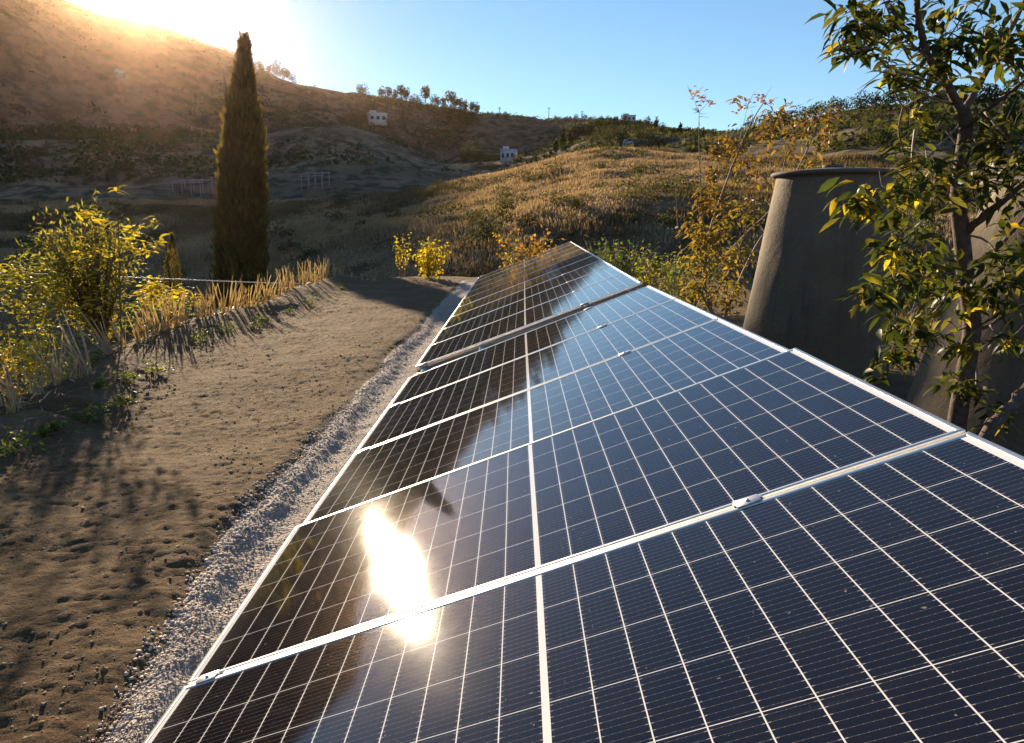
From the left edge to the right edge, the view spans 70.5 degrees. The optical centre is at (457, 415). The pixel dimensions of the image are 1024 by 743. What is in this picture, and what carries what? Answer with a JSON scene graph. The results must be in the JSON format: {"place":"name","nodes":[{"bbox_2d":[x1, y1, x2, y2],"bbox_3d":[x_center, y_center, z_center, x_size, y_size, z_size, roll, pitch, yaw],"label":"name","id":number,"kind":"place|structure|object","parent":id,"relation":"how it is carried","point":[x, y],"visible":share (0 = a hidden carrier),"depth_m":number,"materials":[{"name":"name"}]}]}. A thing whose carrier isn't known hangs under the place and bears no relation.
{"place":"outdoors","nodes":[
{"label":"outdoors","id":0,"kind":"place"},
{"bbox_2d":[0,273,926,742],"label":"ground","id":1,"kind":"structure","parent":0,"point":[64,579],"depth_m":4.74,"materials":[{"name":"soil"}]},
{"bbox_2d":[0,410,49,456],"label":"weed","id":2,"kind":"object","parent":1,"relation":"on","point":[15,444],"visible":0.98,"depth_m":5.08,"materials":[{"name":"green plant"}]},
{"bbox_2d":[2,370,51,418],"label":"cane tuft","id":3,"kind":"object","parent":1,"relation":"on","point":[11,405],"visible":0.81,"depth_m":5.80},
{"bbox_2d":[16,232,42,377],"bbox_3d":[-5.798,-1.337,9.940,0.374,2.309,0.821,-8,17,-29],"label":"leafy plant","id":4,"kind":"object","parent":1,"relation":"on","point":[28,276],"visible":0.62,"depth_m":9.74,"materials":[{"name":"green plant"}]},
{"bbox_2d":[0,248,69,394],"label":"yellow bush","id":5,"kind":"object","parent":1,"relation":"on","point":[10,275],"visible":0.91,"depth_m":8.42,"materials":[{"name":"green plant"}]},
{"bbox_2d":[0,302,71,393],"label":"golden bush","id":6,"kind":"object","parent":1,"relation":"on","point":[27,370],"visible":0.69,"depth_m":7.55,"materials":[{"name":"yellow plant"}]},
{"bbox_2d":[0,332,72,413],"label":"cane tuft","id":7,"kind":"object","parent":1,"relation":"on","point":[4,384],"visible":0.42,"depth_m":6.08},
{"bbox_2d":[2,362,85,405],"bbox_3d":[-3.723,-0.255,6.255,0.846,0.349,0.679,1,15,5],"label":"cane tuft","id":8,"kind":"object","parent":1,"relation":"on","point":[37,388],"visible":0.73,"depth_m":6.40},
{"bbox_2d":[33,424,57,436],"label":"weed","id":9,"kind":"object","parent":1,"relation":"on","point":[47,431],"visible":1,"depth_m":5.46,"materials":[{"name":"green plant"}]},
{"bbox_2d":[22,326,76,390],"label":"cane tuft","id":10,"kind":"object","parent":1,"relation":"on","point":[54,377],"visible":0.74,"depth_m":6.70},
{"bbox_2d":[0,324,103,394],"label":"leafy plant","id":11,"kind":"object","parent":1,"relation":"on","point":[68,356],"visible":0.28,"depth_m":8.88,"materials":[{"name":"green plant"}]},
{"bbox_2d":[39,417,68,429],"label":"weed","id":12,"kind":"object","parent":1,"relation":"on","point":[51,424],"visible":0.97,"depth_m":5.60,"materials":[{"name":"green plant"}]},
{"bbox_2d":[0,259,111,382],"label":"yellow bush","id":13,"kind":"object","parent":1,"relation":"on","point":[58,303],"visible":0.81,"depth_m":9.07,"materials":[{"name":"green plant"}]},
{"bbox_2d":[35,350,107,385],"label":"cane tuft","id":14,"kind":"object","parent":1,"relation":"on","point":[74,369],"visible":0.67,"depth_m":6.99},
{"bbox_2d":[35,266,122,374],"bbox_3d":[-5.171,-1.093,9.976,1.640,1.893,0.730,6,16,22],"label":"yellow bush","id":15,"kind":"object","parent":1,"relation":"on","point":[101,289],"visible":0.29,"depth_m":9.80,"materials":[{"name":"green plant"}]},
{"bbox_2d":[37,309,133,377],"bbox_3d":[-3.768,-0.712,7.221,0.864,0.689,0.603,-13,19,-40],"label":"cane tuft","id":16,"kind":"object","parent":1,"relation":"on","point":[71,354],"visible":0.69,"depth_m":7.25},
{"bbox_2d":[63,389,111,421],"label":"weed","id":17,"kind":"object","parent":1,"relation":"on","point":[75,415],"visible":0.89,"depth_m":6.11,"materials":[{"name":"green plant"}]},
{"bbox_2d":[15,188,161,363],"bbox_3d":[-4.994,-1.863,9.821,1.494,2.373,1.554,13,20,42],"label":"bush","id":18,"kind":"object","parent":1,"relation":"on","point":[67,262],"visible":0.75,"depth_m":9.67,"materials":[{"name":"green plant"}]},
{"bbox_2d":[68,308,116,357],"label":"cane tuft","id":19,"kind":"object","parent":1,"relation":"on","point":[108,345],"visible":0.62,"depth_m":8.56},
{"bbox_2d":[68,185,168,344],"bbox_3d":[-4.098,-1.774,8.841,1.184,1.999,1.453,-4,15,-17],"label":"sapling","id":20,"kind":"object","parent":1,"relation":"on","point":[133,231],"visible":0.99,"depth_m":8.72,"materials":[{"name":"plant"}]},
{"bbox_2d":[107,391,137,406],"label":"weed","id":21,"kind":"object","parent":1,"relation":"on","point":[121,402],"visible":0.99,"depth_m":6.52,"materials":[{"name":"green plant"}]},
{"bbox_2d":[103,314,151,348],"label":"cane tuft","id":22,"kind":"object","parent":1,"relation":"on","point":[123,341],"visible":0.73,"depth_m":8.89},
{"bbox_2d":[113,370,141,382],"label":"weed","id":23,"kind":"object","parent":1,"relation":"on","point":[125,378],"visible":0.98,"depth_m":7.24,"materials":[{"name":"green plant"}]},
{"bbox_2d":[98,312,163,344],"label":"cane tuft","id":24,"kind":"object","parent":1,"relation":"on","point":[137,334],"visible":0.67,"depth_m":9.26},
{"bbox_2d":[126,294,164,334],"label":"cane tuft","id":25,"kind":"object","parent":1,"relation":"on","point":[152,326],"visible":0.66,"depth_m":9.92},
{"bbox_2d":[132,305,176,339],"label":"cane tuft","id":26,"kind":"object","parent":1,"relation":"on","point":[145,328],"visible":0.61,"depth_m":9.61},
{"bbox_2d":[138,299,173,332],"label":"cane tuft","id":27,"kind":"object","parent":1,"relation":"on","point":[162,327],"visible":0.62,"depth_m":10.13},
{"bbox_2d":[112,287,201,335],"bbox_3d":[-5.082,-1.680,12.357,1.790,1.094,1.258,1,15,5],"label":"leafy plant","id":28,"kind":"object","parent":1,"relation":"on","point":[131,305],"visible":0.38,"depth_m":12.20,"materials":[{"name":"green plant"}]},
{"bbox_2d":[141,351,173,375],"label":"weed","id":29,"kind":"object","parent":1,"relation":"on","point":[152,369],"visible":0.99,"depth_m":7.73,"materials":[{"name":"green plant"}]},
{"bbox_2d":[127,275,200,329],"bbox_3d":[-4.780,-1.728,11.868,1.487,1.166,0.926,9,17,32],"label":"leafy plant","id":30,"kind":"object","parent":1,"relation":"on","point":[156,284],"visible":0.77,"depth_m":11.72,"materials":[{"name":"yellow plant"}]},
{"bbox_2d":[141,282,189,327],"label":"cane tuft","id":31,"kind":"object","parent":1,"relation":"on","point":[168,323],"visible":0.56,"depth_m":10.31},
{"bbox_2d":[162,231,182,322],"bbox_3d":[-9.759,-4.273,24.623,0.752,3.903,0.701,11,18,36],"label":"cypress tree","id":32,"kind":"object","parent":1,"relation":"on","point":[167,265],"visible":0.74,"depth_m":24.34,"materials":[{"name":"green plant"}]},
{"bbox_2d":[166,290,193,325],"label":"cane tuft","id":33,"kind":"object","parent":1,"relation":"on","point":[176,320],"visible":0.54,"depth_m":10.50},
{"bbox_2d":[156,292,213,324],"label":"cane tuft","id":34,"kind":"object","parent":1,"relation":"on","point":[184,313],"visible":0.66,"depth_m":10.68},
{"bbox_2d":[2,272,399,283],"bbox_3d":[-5.353,-3.136,16.405,1.636,1.150,13.992,6,16,23],"label":"tape line","id":35,"kind":"object","parent":1,"relation":"on","point":[189,279],"visible":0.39,"depth_m":15.32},
{"bbox_2d":[191,284,217,317],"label":"cane tuft","id":36,"kind":"object","parent":1,"relation":"on","point":[210,303],"visible":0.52,"depth_m":11.56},
{"bbox_2d":[188,295,221,320],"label":"cane tuft","id":37,"kind":"object","parent":1,"relation":"on","point":[197,312],"visible":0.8,"depth_m":11.13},
{"bbox_2d":[191,288,225,320],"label":"cane tuft","id":38,"kind":"object","parent":1,"relation":"on","point":[204,310],"visible":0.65,"depth_m":11.35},
{"bbox_2d":[193,271,242,312],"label":"cane tuft","id":39,"kind":"object","parent":1,"relation":"on","point":[231,297],"visible":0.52,"depth_m":12.40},
{"bbox_2d":[212,281,228,314],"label":"cane tuft","id":40,"kind":"object","parent":1,"relation":"on","point":[223,308],"visible":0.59,"depth_m":12.11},
{"bbox_2d":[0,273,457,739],"bbox_3d":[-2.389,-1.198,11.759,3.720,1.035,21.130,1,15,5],"label":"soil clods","id":41,"kind":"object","parent":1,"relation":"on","point":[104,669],"visible":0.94,"depth_m":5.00,"materials":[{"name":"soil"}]},
{"bbox_2d":[226,280,253,310],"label":"cane tuft","id":42,"kind":"object","parent":1,"relation":"on","point":[237,300],"visible":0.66,"depth_m":12.65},
{"bbox_2d":[254,275,277,304],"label":"cane tuft","id":43,"kind":"object","parent":1,"relation":"on","point":[263,302],"visible":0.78,"depth_m":13.45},
{"bbox_2d":[79,283,470,742],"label":"gravel stones","id":44,"kind":"object","parent":1,"relation":"on","point":[189,620],"visible":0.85,"depth_m":3.70,"materials":[{"name":"gravel"}]},
{"bbox_2d":[392,232,411,277],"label":"yellow shrub","id":45,"kind":"object","parent":1,"relation":"on","point":[398,259],"visible":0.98,"depth_m":21.73,"materials":[{"name":"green plant"}]},
{"bbox_2d":[407,237,450,277],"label":"yellow shrub","id":46,"kind":"object","parent":1,"relation":"on","point":[428,260],"visible":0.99,"depth_m":21.06,"materials":[{"name":"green plant"}]},
{"bbox_2d":[195,307,762,684],"bbox_3d":[0.368,0.398,3.467,1.933,1.471,5.390,1,15,5],"label":"mounting rack","id":47,"kind":"object","parent":1,"relation":"on","point":[748,500],"visible":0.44,"depth_m":1.98,"materials":[{"name":"metal"}]},
{"bbox_2d":[387,285,675,407],"bbox_3d":[0.518,-0.527,5.416,2.094,0.035,1.045,-20,12,10],"label":"solar panel","id":48,"kind":"object","parent":47,"relation":"attached to","point":[562,330],"visible":0.88,"depth_m":5.35,"materials":[{"name":"glass"}]},
{"bbox_2d":[354,298,719,453],"bbox_3d":[0.430,-0.260,4.394,2.094,0.035,1.045,-20,12,10],"label":"solar panel","id":49,"kind":"object","parent":47,"relation":"attached to","point":[597,345],"visible":0.87,"depth_m":4.30,"materials":[{"name":"glass"}]},
{"bbox_2d":[303,318,789,523],"bbox_3d":[0.342,0.008,3.373,2.094,0.035,1.045,-20,12,10],"label":"solar panel","id":50,"kind":"object","parent":47,"relation":"attached to","point":[703,352],"visible":0.65,"depth_m":3.30,"materials":[{"name":"glass"}]},
{"bbox_2d":[186,348,965,685],"bbox_3d":[0.251,0.267,2.349,2.094,0.035,1.045,-20,13,10],"label":"solar panel","id":51,"kind":"object","parent":47,"relation":"attached to","point":[762,428],"visible":0.88,"depth_m":2.17,"materials":[{"name":"glass"}]},
{"bbox_2d":[143,432,1023,742],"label":"solar panel","id":52,"kind":"object","parent":47,"relation":"attached to","point":[879,602],"visible":1,"depth_m":1.39,"materials":[{"name":"glass"}]},
{"bbox_2d":[498,239,525,267],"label":"rusty shrub","id":53,"kind":"object","parent":1,"relation":"on","point":[512,256],"visible":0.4,"depth_m":18.52,"materials":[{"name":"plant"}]},
{"bbox_2d":[492,224,566,266],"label":"rusty shrub","id":54,"kind":"object","parent":1,"relation":"on","point":[533,249],"visible":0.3,"depth_m":18.92,"materials":[{"name":"orange plant"}]},
{"bbox_2d":[417,250,642,373],"bbox_3d":[1.011,-1.609,10.834,2.001,1.618,9.969,1,15,5],"label":"mounting rack","id":55,"kind":"object","parent":1,"relation":"on","point":[424,367],"visible":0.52,"depth_m":6.32,"materials":[{"name":"metal"}]},
{"bbox_2d":[476,241,572,280],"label":"solar panel","id":56,"kind":"object","parent":55,"relation":"attached to","point":[525,260],"visible":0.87,"depth_m":14.94,"materials":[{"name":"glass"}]},
{"bbox_2d":[468,246,581,291],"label":"solar panel","id":57,"kind":"object","parent":55,"relation":"attached to","point":[526,267],"visible":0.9,"depth_m":12.91,"materials":[{"name":"glass"}]},
{"bbox_2d":[457,251,593,307],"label":"solar panel","id":58,"kind":"object","parent":55,"relation":"attached to","point":[527,277],"visible":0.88,"depth_m":10.85,"materials":[{"name":"glass"}]},
{"bbox_2d":[464,248,586,298],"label":"solar panel","id":59,"kind":"object","parent":55,"relation":"attached to","point":[526,272],"visible":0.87,"depth_m":11.90,"materials":[{"name":"glass"}]},
{"bbox_2d":[473,243,577,285],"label":"solar panel","id":60,"kind":"object","parent":55,"relation":"attached to","point":[525,264],"visible":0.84,"depth_m":13.94,"materials":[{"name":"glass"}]},
{"bbox_2d":[450,255,601,317],"bbox_3d":[0.918,-1.759,9.864,2.094,0.036,1.045,-20,13,10],"label":"solar panel","id":61,"kind":"object","parent":55,"relation":"attached to","point":[528,284],"visible":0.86,"depth_m":9.84,"materials":[{"name":"glass"}]},
{"bbox_2d":[442,260,610,329],"bbox_3d":[0.825,-1.476,8.846,2.094,0.037,1.045,-20,13,10],"label":"solar panel","id":62,"kind":"object","parent":55,"relation":"attached to","point":[529,291],"visible":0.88,"depth_m":8.82,"materials":[{"name":"glass"}]},
{"bbox_2d":[430,265,623,345],"bbox_3d":[0.733,-1.192,7.829,2.094,0.035,1.045,-20,13,10],"label":"solar panel","id":63,"kind":"object","parent":55,"relation":"attached to","point":[531,301],"visible":0.85,"depth_m":7.80,"materials":[{"name":"glass"}]},
{"bbox_2d":[416,272,642,369],"bbox_3d":[0.641,-0.909,6.812,2.094,0.038,1.045,-20,13,10],"label":"solar panel","id":64,"kind":"object","parent":55,"relation":"attached to","point":[603,290],"visible":1,"depth_m":6.64,"materials":[{"name":"glass"}]},
{"bbox_2d":[584,235,624,265],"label":"leafy shrub","id":65,"kind":"object","parent":1,"relation":"on","point":[607,253],"visible":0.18,"depth_m":16.29,"materials":[{"name":"green plant"}]},
{"bbox_2d":[597,236,658,277],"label":"leafy shrub","id":66,"kind":"object","parent":1,"relation":"on","point":[617,260],"visible":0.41,"depth_m":15.32,"materials":[{"name":"green plant"}]},
{"bbox_2d":[622,241,686,288],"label":"leafy shrub","id":67,"kind":"object","parent":1,"relation":"on","point":[645,273],"visible":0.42,"depth_m":14.36,"materials":[{"name":"green plant"}]},
{"bbox_2d":[628,248,701,296],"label":"leafy shrub","id":68,"kind":"object","parent":1,"relation":"on","point":[651,282],"visible":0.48,"depth_m":13.53,"materials":[{"name":"green plant"}]},
{"bbox_2d":[658,253,723,311],"bbox_3d":[3.912,-2.082,12.099,1.196,1.298,1.288,-7,16,-25],"label":"leafy shrub","id":69,"kind":"object","parent":1,"relation":"on","point":[674,290],"visible":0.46,"depth_m":12.03,"materials":[{"name":"green plant"}]},
{"bbox_2d":[670,86,845,321],"bbox_3d":[4.436,-2.875,10.777,2.768,3.776,0.908,-5,16,-19],"label":"autumn tree","id":70,"kind":"object","parent":1,"relation":"on","point":[705,236],"visible":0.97,"depth_m":10.61,"materials":[{"name":"yellow plant"}]},
{"bbox_2d":[743,164,897,385],"bbox_3d":[3.953,-1.210,7.954,1.612,2.905,1.596,-10,18,-34],"label":"water tank","id":71,"kind":"object","parent":1,"relation":"on","point":[806,272],"visible":0.63,"depth_m":7.35,"materials":[{"name":"concrete"}]},
{"bbox_2d":[805,0,1023,438],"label":"broadleaf tree","id":72,"kind":"object","parent":1,"relation":"on","point":[992,49],"visible":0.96,"depth_m":4.25,"materials":[{"name":"green plant"}]},
{"bbox_2d":[905,176,1023,455],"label":"water tank","id":73,"kind":"object","parent":1,"relation":"on","point":[1006,380],"visible":0.29,"depth_m":4.94,"materials":[{"name":"concrete"}]},
{"bbox_2d":[978,384,1023,441],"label":"leaning branch","id":74,"kind":"object","parent":1,"relation":"on","point":[995,422],"visible":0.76,"depth_m":3.96,"materials":[{"name":"brown plant"}]},
{"bbox_2d":[0,0,1023,395],"bbox_3d":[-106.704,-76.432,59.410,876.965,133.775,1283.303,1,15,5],"label":"hills","id":75,"kind":"structure","parent":0,"point":[36,70],"depth_m":217.09,"materials":[{"name":"brown plant"}]},
{"bbox_2d":[170,178,213,196],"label":"pergola frame","id":76,"kind":"object","parent":75,"relation":"on","point":[184,182],"visible":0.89,"depth_m":135.25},
{"bbox_2d":[206,31,273,309],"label":"cypress tree","id":77,"kind":"object","parent":75,"relation":"on","point":[242,147],"visible":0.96,"depth_m":42.34,"materials":[{"name":"green plant"}]},
{"bbox_2d":[299,171,330,190],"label":"pergola frame","id":78,"kind":"object","parent":75,"relation":"on","point":[313,173],"visible":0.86,"depth_m":131.93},
{"bbox_2d":[367,110,387,125],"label":"house","id":79,"kind":"structure","parent":75,"relation":"on","point":[375,117],"depth_m":382.95,"materials":[{"name":"paint"}]},
{"bbox_2d":[420,85,430,105],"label":"distant tree","id":80,"kind":"object","parent":75,"relation":"on","point":[426,92],"visible":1,"depth_m":472.91,"materials":[{"name":"green plant"}]},
{"bbox_2d":[444,90,457,105],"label":"distant tree","id":81,"kind":"object","parent":75,"relation":"on","point":[450,98],"visible":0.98,"depth_m":485.07,"materials":[{"name":"green plant"}]},
{"bbox_2d":[457,140,480,161],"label":"distant tree","id":82,"kind":"object","parent":75,"relation":"on","point":[470,150],"visible":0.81,"depth_m":257.59,"materials":[{"name":"green plant"}]},
{"bbox_2d":[464,206,505,246],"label":"hillside bush","id":83,"kind":"object","parent":75,"relation":"on","point":[487,233],"visible":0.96,"depth_m":38.22,"materials":[{"name":"green plant"}]},
{"bbox_2d":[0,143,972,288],"bbox_3d":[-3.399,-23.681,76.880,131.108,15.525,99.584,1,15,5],"label":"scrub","id":84,"kind":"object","parent":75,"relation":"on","point":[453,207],"visible":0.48,"depth_m":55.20,"materials":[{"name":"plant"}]},
{"bbox_2d":[489,185,518,222],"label":"hillside bush","id":85,"kind":"object","parent":75,"relation":"on","point":[501,204],"visible":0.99,"depth_m":42.12,"materials":[{"name":"green plant"}]},
{"bbox_2d":[500,146,517,162],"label":"house","id":86,"kind":"structure","parent":75,"relation":"on","point":[507,154],"depth_m":207.82,"materials":[{"name":"paint"}]},
{"bbox_2d":[0,145,1023,357],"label":"dry grass","id":87,"kind":"structure","parent":75,"relation":"on","point":[578,165],"depth_m":53.06,"materials":[{"name":"plant"}]},
{"bbox_2d":[0,0,1023,184],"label":"mountain scrub","id":88,"kind":"object","parent":75,"relation":"on","point":[134,141],"visible":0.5,"depth_m":204.08,"materials":[{"name":"plant"}]},
{"bbox_2d":[518,213,539,227],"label":"hillside bush","id":89,"kind":"object","parent":75,"relation":"on","point":[529,219],"visible":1,"depth_m":39.72,"materials":[{"name":"green plant"}]},
{"bbox_2d":[561,196,585,210],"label":"hillside bush","id":90,"kind":"object","parent":75,"relation":"on","point":[576,201],"visible":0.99,"depth_m":40.81,"materials":[{"name":"green plant"}]},
{"bbox_2d":[575,122,590,137],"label":"distant tree","id":91,"kind":"object","parent":75,"relation":"on","point":[580,128],"visible":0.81,"depth_m":340.87,"materials":[{"name":"green plant"}]},
{"bbox_2d":[584,119,601,134],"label":"distant tree","id":92,"kind":"object","parent":75,"relation":"on","point":[590,129],"visible":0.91,"depth_m":334.16,"materials":[{"name":"green plant"}]},
{"bbox_2d":[603,124,624,143],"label":"distant tree","id":93,"kind":"object","parent":75,"relation":"on","point":[612,133],"visible":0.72,"depth_m":181.90,"materials":[{"name":"green plant"}]},
{"bbox_2d":[636,129,656,146],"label":"distant tree","id":94,"kind":"object","parent":75,"relation":"on","point":[646,138],"visible":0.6,"depth_m":173.25,"materials":[{"name":"green plant"}]},
{"bbox_2d":[644,130,662,144],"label":"distant tree","id":95,"kind":"object","parent":75,"relation":"on","point":[655,139],"visible":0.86,"depth_m":169.60,"materials":[{"name":"green plant"}]},
{"bbox_2d":[558,90,1023,152],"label":"hillside scrub","id":96,"kind":"object","parent":75,"relation":"on","point":[975,109],"visible":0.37,"depth_m":139.52,"materials":[{"name":"plant"}]},
{"bbox_2d":[805,101,829,119],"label":"distant tree","id":97,"kind":"object","parent":75,"relation":"on","point":[815,109],"visible":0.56,"depth_m":200.97,"materials":[{"name":"green plant"}]},
{"bbox_2d":[822,96,840,111],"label":"distant tree","id":98,"kind":"object","parent":75,"relation":"on","point":[834,104],"visible":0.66,"depth_m":193.45,"materials":[{"name":"green plant"}]},
{"bbox_2d":[836,96,856,111],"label":"distant tree","id":99,"kind":"object","parent":75,"relation":"on","point":[841,104],"visible":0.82,"depth_m":187.46,"materials":[{"name":"green plant"}]},
{"bbox_2d":[838,106,863,123],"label":"distant tree","id":100,"kind":"object","parent":75,"relation":"on","point":[851,113],"visible":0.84,"depth_m":163.09,"materials":[{"name":"green plant"}]},
{"bbox_2d":[852,89,871,109],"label":"distant tree","id":101,"kind":"object","parent":75,"relation":"on","point":[860,101],"visible":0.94,"depth_m":176.91,"materials":[{"name":"green plant"}]},
{"bbox_2d":[856,104,887,127],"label":"distant tree","id":102,"kind":"object","parent":75,"relation":"on","point":[872,117],"visible":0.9,"depth_m":112.58,"materials":[{"name":"green plant"}]},
{"bbox_2d":[868,90,891,107],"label":"distant tree","id":103,"kind":"object","parent":75,"relation":"on","point":[875,100],"visible":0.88,"depth_m":175.89,"materials":[{"name":"green plant"}]},
{"bbox_2d":[863,119,897,147],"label":"distant tree","id":104,"kind":"object","parent":75,"relation":"on","point":[884,133],"visible":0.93,"depth_m":89.36,"materials":[{"name":"green plant"}]},
{"bbox_2d":[909,98,945,122],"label":"distant tree","id":105,"kind":"object","parent":75,"relation":"on","point":[922,103],"visible":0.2,"depth_m":102.41,"materials":[{"name":"green plant"}]},
{"bbox_2d":[937,116,957,139],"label":"distant tree","id":106,"kind":"object","parent":75,"relation":"on","point":[948,126],"visible":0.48,"depth_m":89.85,"materials":[{"name":"green plant"}]},
{"bbox_2d":[976,83,1001,102],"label":"distant tree","id":107,"kind":"object","parent":75,"relation":"on","point":[989,89],"visible":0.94,"depth_m":150.44,"materials":[{"name":"green plant"}]},
{"bbox_2d":[65,0,1023,131],"label":"sky","id":108,"kind":"structure","parent":0,"point":[598,58],"materials":[{"name":"blue"}]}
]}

